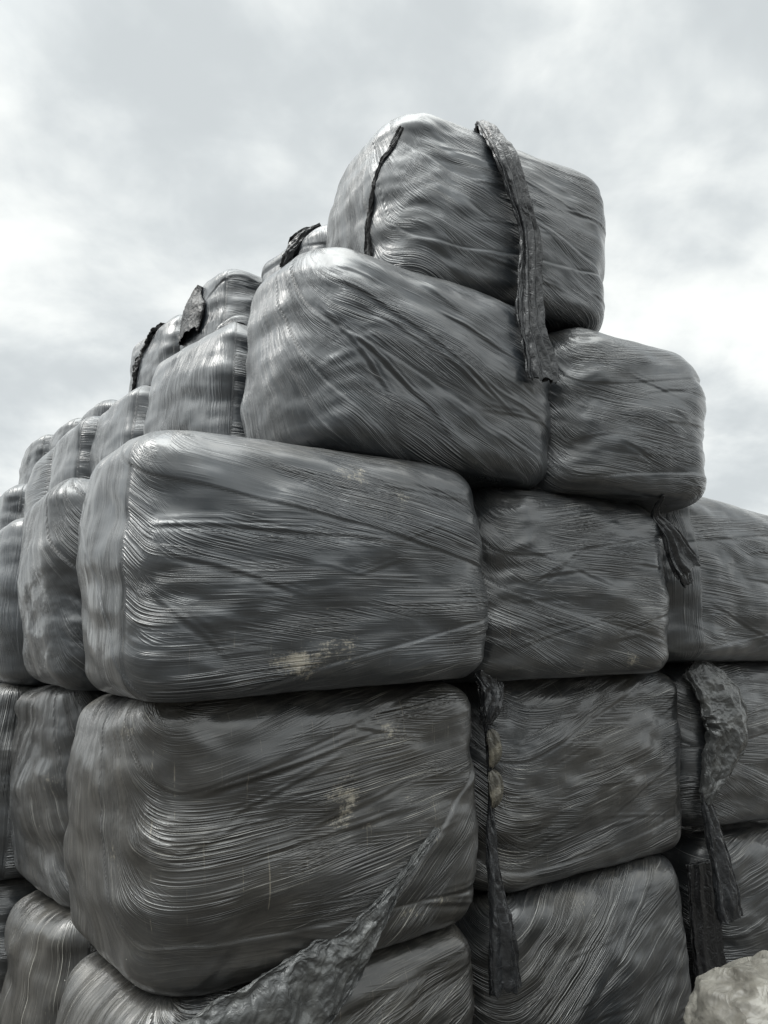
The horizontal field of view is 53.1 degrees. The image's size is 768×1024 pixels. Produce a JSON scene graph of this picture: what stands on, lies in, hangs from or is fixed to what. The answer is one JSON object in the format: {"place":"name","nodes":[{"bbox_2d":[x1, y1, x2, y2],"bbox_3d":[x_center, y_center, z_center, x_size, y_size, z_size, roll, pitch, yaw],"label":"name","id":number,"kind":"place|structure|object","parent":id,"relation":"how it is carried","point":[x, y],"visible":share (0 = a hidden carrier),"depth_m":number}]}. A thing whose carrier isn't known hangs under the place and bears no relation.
{"place":"outdoors","nodes":[
{"label":"outdoors","id":0,"kind":"place"},
{"bbox_2d":[128,315,181,392],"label":"wrapped bale","id":1,"kind":"object","parent":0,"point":[155,347],"visible":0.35,"depth_m":5.70},
{"bbox_2d":[0,0,767,514],"label":"sky","id":2,"kind":"structure","parent":0,"point":[151,151]},
{"bbox_3d":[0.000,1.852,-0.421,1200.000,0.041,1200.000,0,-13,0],"label":"ground","id":3,"kind":"structure","parent":0,"visible":0},
{"bbox_2d":[0,877,37,992],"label":"wrapped bale","id":4,"kind":"object","parent":3,"relation":"on","point":[13,891],"visible":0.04,"depth_m":3.81},
{"bbox_2d":[0,683,39,880],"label":"wrapped bale","id":5,"kind":"object","parent":4,"relation":"on","point":[10,694],"visible":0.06,"depth_m":3.86},
{"bbox_2d":[0,518,50,684],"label":"wrapped bale","id":6,"kind":"object","parent":5,"relation":"on","point":[13,670],"visible":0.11,"depth_m":4.02},
{"bbox_2d":[89,385,150,475],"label":"wrapped bale","id":7,"kind":"object","parent":6,"relation":"on","point":[120,422],"visible":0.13,"depth_m":4.60},
{"bbox_2d":[178,269,261,350],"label":"wrapped bale","id":8,"kind":"object","parent":7,"relation":"on","point":[219,300],"visible":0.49,"depth_m":4.97},
{"bbox_2d":[0,890,96,1023],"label":"wrapped bale","id":9,"kind":"object","parent":3,"relation":"on","point":[49,946],"visible":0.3,"depth_m":3.24},
{"bbox_2d":[9,685,109,907],"bbox_3d":[-1.131,1.408,4.139,1.620,0.985,1.190,10,-16,-37],"label":"wrapped bale","id":10,"kind":"object","parent":9,"relation":"on","point":[45,729],"visible":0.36,"depth_m":3.47},
{"bbox_2d":[17,478,98,690],"bbox_3d":[-1.011,0.427,3.969,1.593,0.964,1.018,8,-15,-33],"label":"wrapped bale","id":11,"kind":"object","parent":10,"relation":"on","point":[50,605],"visible":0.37,"depth_m":3.30},
{"bbox_2d":[143,322,247,437],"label":"wrapped bale","id":12,"kind":"object","parent":11,"relation":"on","point":[199,385],"visible":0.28,"depth_m":3.77},
{"bbox_2d":[261,222,326,281],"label":"wrapped bale","id":13,"kind":"object","parent":12,"relation":"on","point":[307,239],"visible":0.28,"depth_m":4.59},
{"bbox_2d":[56,924,473,1023],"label":"wrapped bale","id":14,"kind":"object","parent":3,"relation":"on","point":[426,978],"visible":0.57,"depth_m":2.74},
{"bbox_2d":[63,681,477,1023],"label":"wrapped bale","id":15,"kind":"object","parent":14,"relation":"on","point":[299,857],"visible":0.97,"depth_m":2.58},
{"bbox_2d":[76,430,488,702],"bbox_3d":[-0.392,0.259,3.181,1.636,1.005,1.017,9,-15,-33],"label":"wrapped bale","id":16,"kind":"object","parent":15,"relation":"on","point":[211,566],"visible":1,"depth_m":2.67},
{"bbox_2d":[240,247,550,489],"bbox_3d":[0.107,-0.600,3.678,1.546,0.968,0.879,8,-15,-33],"label":"wrapped bale","id":17,"kind":"object","parent":16,"relation":"on","point":[351,351],"visible":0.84,"depth_m":3.21},
{"bbox_2d":[326,113,605,383],"bbox_3d":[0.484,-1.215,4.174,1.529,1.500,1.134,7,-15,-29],"label":"wrapped bale","id":18,"kind":"object","parent":17,"relation":"on","point":[491,211],"visible":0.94,"depth_m":3.72},
{"bbox_2d":[454,854,690,1023],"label":"wrapped bale","id":19,"kind":"object","parent":3,"relation":"on","point":[607,945],"visible":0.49,"depth_m":3.49},
{"bbox_2d":[448,670,681,998],"bbox_3d":[0.817,1.517,4.111,1.692,1.326,1.074,9,-16,-35],"label":"wrapped bale","id":20,"kind":"object","parent":19,"relation":"on","point":[575,775],"visible":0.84,"depth_m":3.60},
{"bbox_2d":[434,487,700,682],"bbox_3d":[0.802,0.409,4.117,1.495,0.997,1.075,8,-15,-30],"label":"wrapped bale","id":21,"kind":"object","parent":20,"relation":"on","point":[575,586],"visible":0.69,"depth_m":3.63},
{"bbox_2d":[531,327,706,513],"bbox_3d":[1.143,-0.451,4.371,1.275,0.965,1.060,7,-15,-29],"label":"wrapped bale","id":22,"kind":"object","parent":21,"relation":"on","point":[627,420],"visible":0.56,"depth_m":3.86},
{"bbox_2d":[659,819,767,993],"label":"wrapped bale","id":23,"kind":"object","parent":3,"relation":"on","point":[711,942],"visible":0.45,"depth_m":4.27},
{"bbox_2d":[657,661,767,924],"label":"wrapped bale","id":24,"kind":"object","parent":23,"relation":"on","point":[722,715],"visible":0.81,"depth_m":4.29},
{"bbox_2d":[660,497,767,662],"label":"wrapped bale","id":25,"kind":"object","parent":24,"relation":"on","point":[718,610],"visible":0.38,"depth_m":4.43},
{"bbox_2d":[683,950,767,1023],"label":"covered heap","id":26,"kind":"object","parent":3,"relation":"on","point":[734,991],"visible":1,"depth_m":2.77},
{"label":"wrapped bale","id":27,"kind":"object","parent":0,"visible":0},
{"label":"wrapped bale","id":28,"kind":"object","parent":27,"relation":"on","visible":0},
{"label":"wrapped bale","id":29,"kind":"object","parent":28,"relation":"on","visible":0},
{"bbox_2d":[24,447,54,516],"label":"wrapped bale","id":30,"kind":"object","parent":29,"relation":"on","point":[36,490],"visible":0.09,"depth_m":5.82},
{"bbox_2d":[47,416,99,492],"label":"wrapped bale","id":31,"kind":"object","parent":29,"relation":"on","point":[71,455],"visible":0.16,"depth_m":5.12},
{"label":"wrapped bale","id":32,"kind":"object","parent":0,"visible":0},
{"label":"wrapped bale","id":33,"kind":"object","parent":32,"relation":"on","visible":0},
{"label":"wrapped bale","id":34,"kind":"object","parent":33,"relation":"on","visible":0},
{"bbox_2d":[0,484,26,529],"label":"wrapped bale","id":35,"kind":"object","parent":34,"relation":"on","point":[12,500],"visible":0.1,"depth_m":6.84},
{"bbox_2d":[78,399,117,423],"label":"wrapped bale","id":36,"kind":"object","parent":35,"relation":"on","point":[100,408],"visible":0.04,"depth_m":7.33},
{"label":"wrapped bale","id":37,"kind":"object","parent":34,"relation":"on","visible":0},
{"bbox_2d":[18,434,52,483],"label":"wrapped bale","id":38,"kind":"object","parent":37,"relation":"on","point":[35,451],"visible":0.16,"depth_m":8.36},
{"bbox_2d":[47,418,81,452],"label":"wrapped bale","id":39,"kind":"object","parent":37,"relation":"on","point":[60,432],"visible":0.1,"depth_m":7.89}
]}

